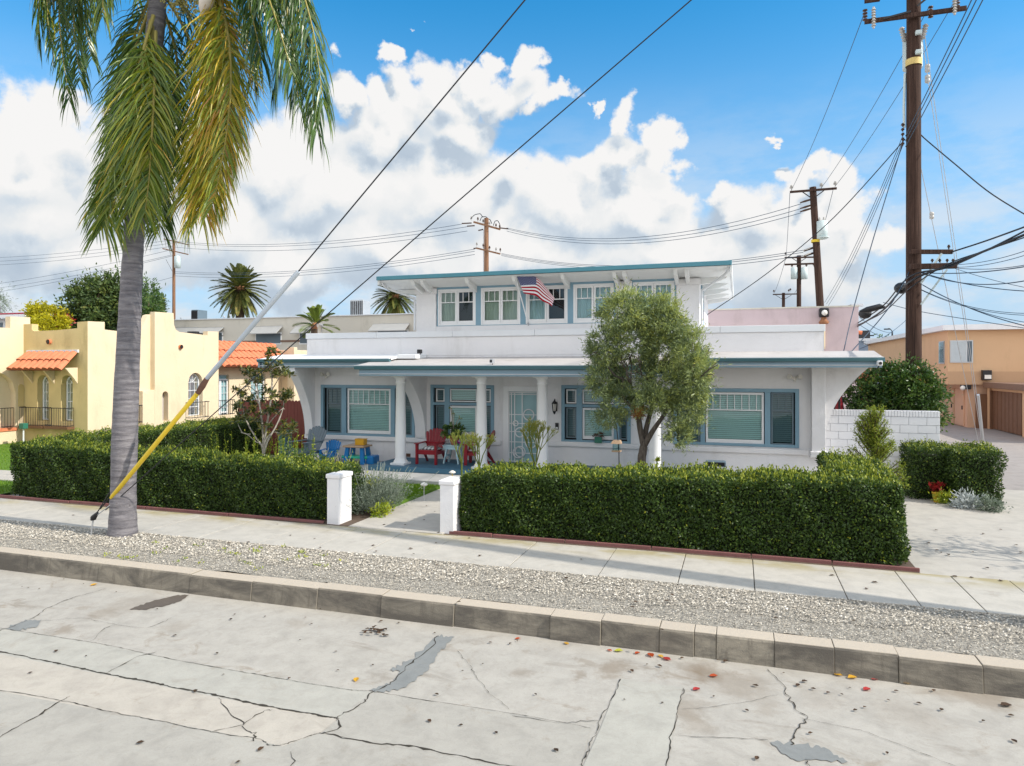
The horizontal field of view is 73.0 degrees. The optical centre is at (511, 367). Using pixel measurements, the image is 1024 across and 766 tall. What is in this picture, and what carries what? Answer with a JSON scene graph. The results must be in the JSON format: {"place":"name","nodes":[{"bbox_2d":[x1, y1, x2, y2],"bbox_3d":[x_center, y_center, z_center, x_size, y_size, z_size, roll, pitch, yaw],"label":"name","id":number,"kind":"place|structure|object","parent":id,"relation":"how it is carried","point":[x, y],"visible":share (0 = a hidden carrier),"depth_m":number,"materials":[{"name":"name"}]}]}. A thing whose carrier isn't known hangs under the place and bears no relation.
{"place":"outdoors","nodes":[
{"label":"outdoors","id":0,"kind":"place"},
{"bbox_2d":[0,443,19,493],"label":"neighbour lawn","id":1,"kind":"structure","parent":0,"point":[7,462],"depth_m":22.49,"materials":[{"name":"green plant"}]},
{"bbox_2d":[0,312,322,443],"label":"stucco house","id":2,"kind":"structure","parent":0,"point":[53,382],"depth_m":28.65,"materials":[{"name":"paint"}]},
{"bbox_2d":[43,377,48,419],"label":"window","id":3,"kind":"structure","parent":2,"relation":"in","point":[45,381],"depth_m":28.67,"materials":[{"name":"white glass"}]},
{"bbox_2d":[66,377,72,420],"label":"window","id":4,"kind":"structure","parent":2,"relation":"in","point":[69,384],"depth_m":28.26,"materials":[{"name":"white glass"}]},
{"bbox_2d":[188,373,198,415],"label":"window","id":5,"kind":"structure","parent":2,"relation":"in","point":[193,383],"depth_m":32.92,"materials":[{"name":"white glass"}]},
{"bbox_2d":[219,375,227,414],"bbox_3d":[-14.858,1.363,35.140,0.100,2.075,1.080,0,0,18],"label":"french door","id":6,"kind":"structure","parent":2,"relation":"in","point":[223,382],"depth_m":35.41,"materials":[{"name":"white glass"}]},
{"bbox_2d":[285,456,460,485],"bbox_3d":[-1.811,3.050,19.245,13.000,0.300,3.140,0,0,18],"label":"porch apron","id":7,"kind":"object","parent":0,"point":[417,478],"visible":0.02,"depth_m":18.41,"materials":[{"name":"concrete"}]},
{"bbox_2d":[287,426,326,458],"bbox_3d":[-6.208,2.354,21.044,0.818,1.092,0.948,0,0,30],"label":"adirondack chair","id":8,"kind":"object","parent":7,"relation":"on","point":[318,433],"visible":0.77,"depth_m":21.23,"materials":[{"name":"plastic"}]},
{"bbox_2d":[318,439,340,460],"bbox_3d":[-5.521,2.559,21.022,0.511,0.682,0.592,0,0,8],"label":"adirondack chair","id":9,"kind":"object","parent":7,"relation":"on","point":[333,446],"visible":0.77,"depth_m":21.20,"materials":[{"name":"blue plastic"}]},
{"bbox_2d":[341,444,378,464],"bbox_3d":[-4.600,2.620,20.914,1.080,0.560,0.560,0,0,18],"label":"play table","id":10,"kind":"object","parent":7,"relation":"on","point":[370,458],"visible":0.89,"depth_m":20.76,"materials":[{"name":"blue plastic"}]},
{"bbox_2d":[365,481,439,507],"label":"front lawn","id":11,"kind":"structure","parent":0,"point":[421,494],"depth_m":16.46,"materials":[{"name":"green plant"}]},
{"bbox_2d":[271,440,334,467],"bbox_3d":[-4.998,2.332,16.729,1.167,1.099,1.961,0,0,-44],"label":"garden shrub","id":12,"kind":"object","parent":11,"relation":"on","point":[313,453],"visible":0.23,"depth_m":16.79,"materials":[{"name":"green plant"}]},
{"bbox_2d":[348,489,468,533],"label":"front path","id":13,"kind":"structure","parent":0,"point":[414,513],"depth_m":14.07,"materials":[{"name":"concrete"}]},
{"bbox_2d":[448,430,472,475],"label":"pencil plant","id":14,"kind":"object","parent":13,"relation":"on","point":[461,440],"visible":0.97,"depth_m":17.27,"materials":[{"name":"green plant"}]},
{"bbox_2d":[464,432,495,465],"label":"pencil plant","id":15,"kind":"object","parent":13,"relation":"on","point":[473,437],"visible":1,"depth_m":16.82,"materials":[{"name":"green plant"}]},
{"bbox_2d":[19,496,919,572],"bbox_3d":[-2.033,3.119,15.346,18.600,0.062,4.390,0,0,18],"label":"planting bed","id":16,"kind":"object","parent":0,"point":[359,517],"visible":0.14,"depth_m":12.49,"materials":[{"name":"soil"}]},
{"bbox_2d":[0,495,323,522],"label":"timber edging","id":17,"kind":"object","parent":16,"relation":"on","point":[171,509],"visible":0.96,"depth_m":14.79,"materials":[{"name":"brown wood"}]},
{"bbox_2d":[9,416,364,519],"bbox_3d":[-6.696,2.351,19.200,9.616,1.565,8.508,0,0,18],"label":"hedge","id":18,"kind":"object","parent":16,"relation":"on","point":[197,469],"visible":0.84,"depth_m":15.36,"materials":[{"name":"green plant"}]},
{"bbox_2d":[210,429,315,459],"bbox_3d":[-6.769,2.217,18.827,2.689,1.169,1.306,0,0,18],"label":"garden shrub","id":19,"kind":"object","parent":16,"relation":"on","point":[275,447],"visible":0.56,"depth_m":18.73,"materials":[{"name":"green plant"}]},
{"bbox_2d":[228,346,298,455],"bbox_3d":[-6.531,1.260,18.395,2.931,3.699,1.648,0,0,18],"label":"magnolia","id":20,"kind":"object","parent":16,"relation":"on","point":[278,370],"visible":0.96,"depth_m":18.35,"materials":[{"name":"green plant"}]},
{"bbox_2d":[326,470,352,524],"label":"gate pillar","id":21,"kind":"structure","parent":16,"relation":"on","point":[339,493],"depth_m":13.65,"materials":[{"name":"white paint"}]},
{"bbox_2d":[364,496,395,517],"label":"lime shrub","id":22,"kind":"object","parent":16,"relation":"on","point":[374,513],"visible":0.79,"depth_m":14.27,"materials":[{"name":"green plant"}]},
{"bbox_2d":[346,462,438,514],"bbox_3d":[-2.775,2.563,14.907,2.375,0.961,2.364,0,0,-24],"label":"lavender","id":23,"kind":"object","parent":16,"relation":"on","point":[385,489],"visible":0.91,"depth_m":14.70,"materials":[{"name":"green plant"}]},
{"bbox_2d":[439,476,462,533],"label":"gate pillar","id":24,"kind":"structure","parent":16,"relation":"on","point":[450,492],"depth_m":12.88,"materials":[{"name":"white paint"}]},
{"bbox_2d":[520,415,557,466],"bbox_3d":[0.528,2.104,16.242,0.725,1.993,1.072,0,0,39],"label":"pencil plant","id":25,"kind":"object","parent":16,"relation":"on","point":[536,427],"visible":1,"depth_m":16.20,"materials":[{"name":"green plant"}]},
{"bbox_2d":[577,275,730,468],"bbox_3d":[2.991,0.573,14.764,3.298,5.054,2.304,0,0,18],"label":"yard tree","id":26,"kind":"object","parent":16,"relation":"on","point":[682,367],"visible":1,"depth_m":14.51,"materials":[{"name":"green plant"}]},
{"bbox_2d":[449,531,919,571],"bbox_3d":[2.502,3.064,11.679,7.721,0.087,0.077,0,0,18],"label":"timber edging","id":27,"kind":"object","parent":16,"relation":"on","point":[842,563],"visible":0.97,"depth_m":11.49,"materials":[{"name":"brown wood"}]},
{"bbox_2d":[458,447,911,565],"bbox_3d":[3.137,2.354,13.433,7.883,1.550,3.666,0,0,18],"label":"hedge","id":28,"kind":"object","parent":16,"relation":"on","point":[842,506],"visible":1,"depth_m":11.78,"materials":[{"name":"green plant"}]},
{"bbox_2d":[0,453,974,655],"bbox_3d":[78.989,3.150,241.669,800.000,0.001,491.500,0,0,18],"label":"ground","id":29,"kind":"structure","parent":0,"point":[322,582],"depth_m":10.68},
{"bbox_2d":[0,312,52,327],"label":"red roof house","id":30,"kind":"structure","parent":29,"relation":"on","point":[2,321],"depth_m":68.02,"materials":[{"name":"paint"}]},
{"bbox_2d":[18,297,73,330],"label":"yellow tree","id":31,"kind":"object","parent":29,"relation":"on","point":[40,316],"visible":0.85,"depth_m":53.52,"materials":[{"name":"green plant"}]},
{"bbox_2d":[52,262,166,330],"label":"broad tree","id":32,"kind":"object","parent":29,"relation":"on","point":[95,298],"visible":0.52,"depth_m":58.34,"materials":[{"name":"green plant"}]},
{"bbox_2d":[141,271,169,316],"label":"broad tree","id":33,"kind":"object","parent":29,"relation":"on","point":[147,307],"visible":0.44,"depth_m":52.45,"materials":[{"name":"green plant"}]},
{"bbox_2d":[162,235,188,319],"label":"utility pole","id":34,"kind":"object","parent":29,"relation":"on","point":[176,261],"visible":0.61,"depth_m":77.48,"materials":[{"name":"brown wood"}]},
{"bbox_2d":[183,254,474,277],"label":"overhead wire","id":35,"kind":"object","parent":34,"relation":"attached to","point":[323,273],"visible":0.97,"depth_m":63.78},
{"bbox_2d":[207,263,269,317],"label":"date palm","id":36,"kind":"object","parent":29,"relation":"on","point":[237,295],"visible":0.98,"depth_m":86.05,"materials":[{"name":"green plant"}]},
{"bbox_2d":[174,313,415,349],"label":"grey building","id":37,"kind":"structure","parent":29,"relation":"on","point":[282,333],"depth_m":52.91,"materials":[{"name":"paint"}]},
{"bbox_2d":[191,310,206,318],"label":"rooftop unit","id":38,"kind":"object","parent":37,"relation":"on","point":[198,314],"visible":0.6,"depth_m":57.63,"materials":[{"name":"metal"}]},
{"bbox_2d":[255,332,281,344],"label":"window","id":39,"kind":"structure","parent":37,"relation":"in","point":[263,338],"depth_m":53.42,"materials":[{"name":"glass"}]},
{"bbox_2d":[350,300,369,314],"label":"rooftop unit","id":40,"kind":"object","parent":37,"relation":"on","point":[358,307],"visible":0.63,"depth_m":52.81,"materials":[{"name":"metal"}]},
{"bbox_2d":[292,304,339,337],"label":"date palm","id":41,"kind":"object","parent":29,"relation":"on","point":[315,312],"visible":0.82,"depth_m":47.29,"materials":[{"name":"green plant"}]},
{"bbox_2d":[370,285,415,313],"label":"date palm","id":42,"kind":"object","parent":29,"relation":"on","point":[393,303],"visible":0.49,"depth_m":79.39,"materials":[{"name":"green plant"}]},
{"bbox_2d":[462,213,507,271],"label":"utility pole","id":43,"kind":"object","parent":29,"relation":"on","point":[485,245],"visible":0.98,"depth_m":53.10,"materials":[{"name":"brown wood"}]},
{"bbox_2d":[509,204,799,238],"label":"overhead wire","id":44,"kind":"object","parent":43,"relation":"attached to","point":[663,234],"visible":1,"depth_m":43.33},
{"bbox_2d":[256,260,884,480],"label":"house","id":45,"kind":"structure","parent":29,"relation":"on","point":[392,397],"depth_m":19.68,"materials":[{"name":"white paint"}]},
{"bbox_2d":[321,385,414,437],"bbox_3d":[-4.535,1.350,21.724,3.320,1.600,0.140,0,0,18],"label":"window","id":46,"kind":"structure","parent":45,"relation":"in","point":[353,390],"depth_m":21.80,"materials":[{"name":"blue glass"}]},
{"bbox_2d":[414,428,446,464],"bbox_3d":[-2.322,2.267,19.983,0.730,0.975,0.846,0,0,18],"label":"adirondack chair","id":47,"kind":"object","parent":45,"relation":"on","point":[435,439],"visible":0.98,"depth_m":20.10,"materials":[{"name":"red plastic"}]},
{"bbox_2d":[442,444,463,463],"bbox_3d":[-1.682,2.495,19.960,0.500,0.531,0.492,0,0,18],"label":"side table","id":48,"kind":"object","parent":45,"relation":"on","point":[450,447],"visible":0.78,"depth_m":19.82,"materials":[{"name":"blue wood"}]},
{"bbox_2d":[440,407,465,444],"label":"potted plant","id":49,"kind":"object","parent":48,"relation":"on","point":[452,427],"visible":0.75,"depth_m":19.89,"materials":[{"name":"green plant"}]},
{"bbox_2d":[438,288,475,325],"bbox_3d":[-1.664,-1.835,21.111,1.240,1.110,0.149,0,0,18],"label":"window","id":50,"kind":"structure","parent":45,"relation":"in","point":[448,299],"depth_m":21.20,"materials":[{"name":"white glass"}]},
{"bbox_2d":[430,385,493,439],"bbox_3d":[-1.484,1.325,20.727,2.040,1.610,0.140,0,0,18],"label":"window","id":51,"kind":"structure","parent":45,"relation":"in","point":[449,395],"depth_m":20.79,"materials":[{"name":"blue glass"}]},
{"bbox_2d":[463,430,494,464],"bbox_3d":[-0.919,2.267,19.709,0.846,0.975,0.730,0,0,10],"label":"adirondack chair","id":52,"kind":"object","parent":45,"relation":"on","point":[467,453],"visible":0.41,"depth_m":19.47,"materials":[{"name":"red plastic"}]},
{"bbox_2d":[481,287,519,324],"bbox_3d":[-0.324,-1.835,20.673,1.240,1.110,0.148,0,0,18],"label":"window","id":53,"kind":"structure","parent":45,"relation":"in","point":[499,305],"depth_m":20.68,"materials":[{"name":"white glass"}]},
{"bbox_2d":[515,277,528,325],"bbox_3d":[0.292,-1.927,20.015,0.064,1.470,0.818,0,0,32],"label":"flag pole","id":54,"kind":"object","parent":45,"relation":"attached to","point":[522,302],"visible":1,"depth_m":20.01,"materials":[{"name":"white metal"}]},
{"bbox_2d":[517,276,554,305],"bbox_3d":[0.676,-2.155,19.603,1.082,0.891,0.132,0,0,15],"label":"flag","id":55,"kind":"object","parent":54,"relation":"hanging from","point":[532,285],"visible":1,"depth_m":19.59,"materials":[{"name":"fabric"}]},
{"bbox_2d":[526,285,567,323],"bbox_3d":[1.026,-1.835,20.232,1.260,1.110,0.150,0,0,18],"label":"window","id":56,"kind":"structure","parent":45,"relation":"in","point":[537,311],"depth_m":20.31,"materials":[{"name":"white glass"}]},
{"bbox_2d":[573,283,613,322],"bbox_3d":[2.343,-1.835,19.802,1.170,1.110,0.150,0,0,18],"label":"window","id":57,"kind":"structure","parent":45,"relation":"in","point":[584,295],"depth_m":19.88,"materials":[{"name":"white glass"}]},
{"bbox_2d":[561,385,630,443],"bbox_3d":[2.361,1.310,19.470,1.970,1.620,0.140,0,0,18],"label":"window","id":58,"kind":"structure","parent":45,"relation":"in","point":[580,413],"depth_m":19.56,"materials":[{"name":"blue glass"}]},
{"bbox_2d":[633,281,674,314],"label":"window","id":59,"kind":"structure","parent":45,"relation":"in","point":[655,284],"depth_m":19.25,"materials":[{"name":"white glass"}]},
{"bbox_2d":[673,388,798,447],"bbox_3d":[5.892,1.310,18.316,3.160,1.520,0.140,0,0,18],"label":"window","id":60,"kind":"structure","parent":45,"relation":"in","point":[724,417],"depth_m":18.21,"materials":[{"name":"blue glass"}]},
{"bbox_2d":[708,305,862,409],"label":"pink building","id":61,"kind":"structure","parent":29,"relation":"on","point":[836,327],"depth_m":31.40,"materials":[{"name":"paint"}]},
{"bbox_2d":[819,308,828,323],"bbox_3d":[13.928,-2.304,30.874,0.440,0.700,0.594,0,0,18],"label":"yard light","id":62,"kind":"object","parent":61,"relation":"attached to","point":[823,313],"visible":0.99,"depth_m":30.78,"materials":[{"name":"black plastic"}]},
{"bbox_2d":[0,570,1023,765],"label":"street","id":63,"kind":"structure","parent":0,"point":[126,684],"depth_m":7.02,"materials":[{"name":"concrete"}]},
{"bbox_2d":[0,546,1023,698],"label":"kerb","id":64,"kind":"structure","parent":63,"relation":"on","point":[981,674],"depth_m":8.56,"materials":[{"name":"concrete"}]},
{"bbox_2d":[0,498,1023,617],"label":"sidewalk","id":65,"kind":"structure","parent":0,"point":[996,596],"depth_m":11.04,"materials":[{"name":"concrete"}]},
{"bbox_2d":[0,520,1023,659],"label":"gravel strip","id":66,"kind":"object","parent":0,"point":[810,623],"visible":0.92,"depth_m":9.43,"materials":[{"name":"grey gravel"}]},
{"bbox_2d":[90,493,109,534],"bbox_3d":[-7.543,2.760,12.723,0.543,0.940,0.110,0,0,18],"label":"guy anchor","id":67,"kind":"object","parent":66,"relation":"on","point":[93,517],"visible":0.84,"depth_m":12.74,"materials":[{"name":"metal"}]},
{"bbox_2d":[100,0,525,508],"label":"guy wire","id":68,"kind":"object","parent":67,"relation":"attached to","point":[509,18],"visible":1,"depth_m":10.76,"materials":[{"name":"grey metal"}]},
{"bbox_2d":[109,393,198,498],"bbox_3d":[-6.392,1.403,12.347,2.030,2.016,0.080,0,0,18],"label":"guy guard","id":69,"kind":"object","parent":68,"relation":"attached to","point":[172,423],"visible":1,"depth_m":12.31,"materials":[{"name":"yellow plastic"}]},
{"bbox_2d":[205,270,299,379],"bbox_3d":[-4.411,-0.687,11.700,1.924,1.839,0.080,0,0,18],"label":"guy guard","id":70,"kind":"object","parent":68,"relation":"attached to","point":[256,320],"visible":1,"depth_m":11.66,"materials":[{"name":"grey plastic"}]},
{"bbox_2d":[105,0,691,509],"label":"guy wire","id":71,"kind":"object","parent":67,"relation":"attached to","point":[415,238],"visible":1,"depth_m":10.73,"materials":[{"name":"grey metal"}]},
{"bbox_2d":[29,0,334,537],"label":"palm tree","id":72,"kind":"object","parent":66,"relation":"on","point":[146,104],"visible":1,"depth_m":11.99,"materials":[{"name":"green plant"}]},
{"bbox_2d":[104,540,346,570],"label":"weeds","id":73,"kind":"object","parent":66,"relation":"on","point":[299,556],"visible":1,"depth_m":11.26,"materials":[{"name":"green plant"}]},
{"bbox_2d":[0,0,1023,337],"label":"sky","id":74,"kind":"structure","parent":0,"point":[711,120],"materials":[{"name":"blue"}]},
{"bbox_2d":[900,489,1023,581],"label":"driveway","id":75,"kind":"structure","parent":0,"point":[958,536],"depth_m":12.49,"materials":[{"name":"concrete"}]},
{"bbox_2d":[842,402,910,488],"bbox_3d":[7.851,1.931,15.111,1.480,2.339,1.480,0,0,18],"label":"juniper","id":76,"kind":"object","parent":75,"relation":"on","point":[870,431],"visible":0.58,"depth_m":15.00,"materials":[{"name":"green plant"}]},
{"bbox_2d":[826,409,939,478],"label":"block wall","id":77,"kind":"structure","parent":75,"relation":"on","point":[905,425],"depth_m":17.66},
{"bbox_2d":[928,480,944,502],"bbox_3d":[9.729,2.830,15.823,0.397,0.511,0.422,0,0,18],"label":"poinsettia","id":78,"kind":"object","parent":75,"relation":"on","point":[934,487],"visible":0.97,"depth_m":15.81,"materials":[{"name":"red plant"}]},
{"bbox_2d":[928,487,960,504],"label":"bedding plant","id":79,"kind":"object","parent":75,"relation":"on","point":[943,500],"visible":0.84,"depth_m":15.64,"materials":[{"name":"green plant"}]},
{"bbox_2d":[897,438,1008,504],"bbox_3d":[10.343,2.409,16.359,2.033,1.446,1.902,0,0,18],"label":"hedge","id":80,"kind":"object","parent":75,"relation":"on","point":[957,466],"visible":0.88,"depth_m":15.96,"materials":[{"name":"green plant"}]},
{"bbox_2d":[947,486,984,509],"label":"silver plant","id":81,"kind":"object","parent":75,"relation":"on","point":[964,497],"visible":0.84,"depth_m":15.18,"materials":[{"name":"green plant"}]},
{"bbox_2d":[972,491,1012,512],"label":"mound plant","id":82,"kind":"object","parent":75,"relation":"on","point":[997,508],"visible":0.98,"depth_m":14.80,"materials":[{"name":"green plant"}]},
{"bbox_2d":[940,422,1023,489],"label":"alley","id":83,"kind":"structure","parent":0,"point":[1011,445],"depth_m":28.55,"materials":[{"name":"concrete"}]},
{"bbox_2d":[784,252,813,306],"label":"utility pole","id":84,"kind":"object","parent":83,"relation":"on","point":[798,273],"visible":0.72,"depth_m":57.27,"materials":[{"name":"brown wood"}]},
{"bbox_2d":[790,181,836,305],"bbox_3d":[16.018,-3.341,36.842,2.334,12.907,0.876,0,0,18],"label":"utility pole","id":85,"kind":"object","parent":83,"relation":"on","point":[817,224],"visible":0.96,"depth_m":36.64,"materials":[{"name":"brown wood"}]},
{"bbox_2d":[508,209,798,240],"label":"overhead wire","id":86,"kind":"object","parent":85,"relation":"attached to","point":[672,236],"visible":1,"depth_m":42.08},
{"bbox_2d":[508,213,799,243],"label":"overhead wire","id":87,"kind":"object","parent":85,"relation":"attached to","point":[670,240],"visible":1,"depth_m":42.30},
{"bbox_2d":[843,353,954,431],"bbox_3d":[10.702,1.325,19.345,3.249,3.628,2.177,0,0,18],"label":"garden bush","id":88,"kind":"object","parent":83,"relation":"on","point":[890,390],"visible":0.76,"depth_m":18.98,"materials":[{"name":"green plant"}]},
{"bbox_2d":[862,0,966,400],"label":"utility pole","id":89,"kind":"object","parent":83,"relation":"on","point":[912,50],"visible":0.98,"depth_m":19.30,"materials":[{"name":"brown wood"}]},
{"bbox_2d":[707,140,904,314],"bbox_3d":[9.467,-4.139,22.295,1.464,4.625,6.286,0,0,-43],"label":"overhead wire","id":90,"kind":"object","parent":89,"relation":"attached to","point":[816,233],"visible":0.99,"depth_m":22.45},
{"bbox_2d":[843,145,901,350],"bbox_3d":[9.780,-3.351,19.024,2.702,5.961,0.386,0,0,-30],"label":"overhead wire","id":91,"kind":"object","parent":89,"relation":"attached to","point":[870,248],"visible":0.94,"depth_m":19.26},
{"bbox_2d":[905,0,971,135],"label":"overhead wire","id":92,"kind":"object","parent":89,"relation":"attached to","point":[940,63],"visible":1,"depth_m":15.72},
{"bbox_2d":[857,234,1023,326],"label":"overhead wire","id":93,"kind":"object","parent":89,"relation":"attached to","point":[950,264],"visible":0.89,"depth_m":18.55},
{"bbox_2d":[858,231,1023,322],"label":"overhead wire","id":94,"kind":"object","parent":89,"relation":"attached to","point":[944,268],"visible":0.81,"depth_m":18.50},
{"bbox_2d":[905,0,976,140],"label":"overhead wire","id":95,"kind":"object","parent":89,"relation":"attached to","point":[942,68],"visible":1,"depth_m":15.86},
{"bbox_2d":[858,237,1023,324],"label":"overhead wire","id":96,"kind":"object","parent":89,"relation":"attached to","point":[934,271],"visible":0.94,"depth_m":18.68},
{"bbox_2d":[905,0,982,146],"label":"overhead wire","id":97,"kind":"object","parent":89,"relation":"attached to","point":[946,69],"visible":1,"depth_m":15.70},
{"bbox_2d":[921,168,977,438],"bbox_3d":[15.297,-1.586,23.985,0.020,9.241,11.838,0,0,41],"label":"guy wire","id":98,"kind":"object","parent":89,"relation":"attached to","point":[948,299],"visible":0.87,"depth_m":23.46,"materials":[{"name":"metal"}]},
{"bbox_2d":[921,34,981,441],"bbox_3d":[15.462,-3.228,24.036,0.020,12.639,12.062,0,0,41],"label":"guy wire","id":99,"kind":"object","parent":89,"relation":"attached to","point":[949,225],"visible":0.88,"depth_m":22.77,"materials":[{"name":"metal"}]},
{"bbox_2d":[924,32,982,436],"bbox_3d":[15.534,-3.170,24.012,0.020,12.518,12.048,0,0,41],"label":"guy wire","id":100,"kind":"object","parent":89,"relation":"attached to","point":[951,223],"visible":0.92,"depth_m":22.67,"materials":[{"name":"metal"}]},
{"bbox_2d":[921,135,1023,213],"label":"overhead wire","id":101,"kind":"object","parent":89,"relation":"attached to","point":[971,177],"visible":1,"depth_m":17.73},
{"bbox_2d":[864,323,1023,427],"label":"apartment building","id":102,"kind":"structure","parent":83,"relation":"on","point":[997,353],"depth_m":35.54,"materials":[{"name":"orange paint"}]},
{"bbox_2d":[939,341,944,363],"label":"window","id":103,"kind":"structure","parent":102,"relation":"in","point":[941,343],"depth_m":36.60,"materials":[{"name":"glass"}]},
{"bbox_2d":[955,389,964,425],"bbox_3d":[23.833,2.100,36.870,0.098,1.900,1.500,0,0,18],"label":"door","id":104,"kind":"structure","parent":102,"relation":"in","point":[959,394],"depth_m":36.62,"materials":[{"name":"pink paint"}]},
{"bbox_2d":[950,340,972,362],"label":"window","id":105,"kind":"structure","parent":102,"relation":"in","point":[954,351],"depth_m":35.52,"materials":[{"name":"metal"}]},
{"bbox_2d":[976,382,1023,436],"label":"garage","id":106,"kind":"structure","parent":0,"point":[1002,406],"depth_m":33.25,"materials":[{"name":"orange paint"}]},
{"bbox_2d":[976,394,986,427],"bbox_3d":[23.962,2.225,35.329,0.400,1.750,0.350,0,0,18],"label":"utility door","id":107,"kind":"structure","parent":106,"relation":"in","point":[983,397],"depth_m":35.15,"materials":[{"name":"brown paint"}]},
{"bbox_2d":[993,391,1021,434],"bbox_3d":[23.508,2.110,32.750,0.060,1.900,4.245,0,0,18],"label":"garage door","id":108,"kind":"structure","parent":106,"relation":"in","point":[1007,406],"depth_m":32.79,"materials":[{"name":"brown paint"}]},
{"label":"side yard","id":109,"kind":"structure","parent":0,"visible":0},
{"bbox_2d":[238,399,306,454],"bbox_3d":[-8.026,2.126,24.780,4.246,1.948,0.120,0,0,18],"label":"wooden fence","id":110,"kind":"object","parent":109,"relation":"on","point":[293,410],"visible":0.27,"depth_m":24.73,"materials":[{"name":"brown wood"}]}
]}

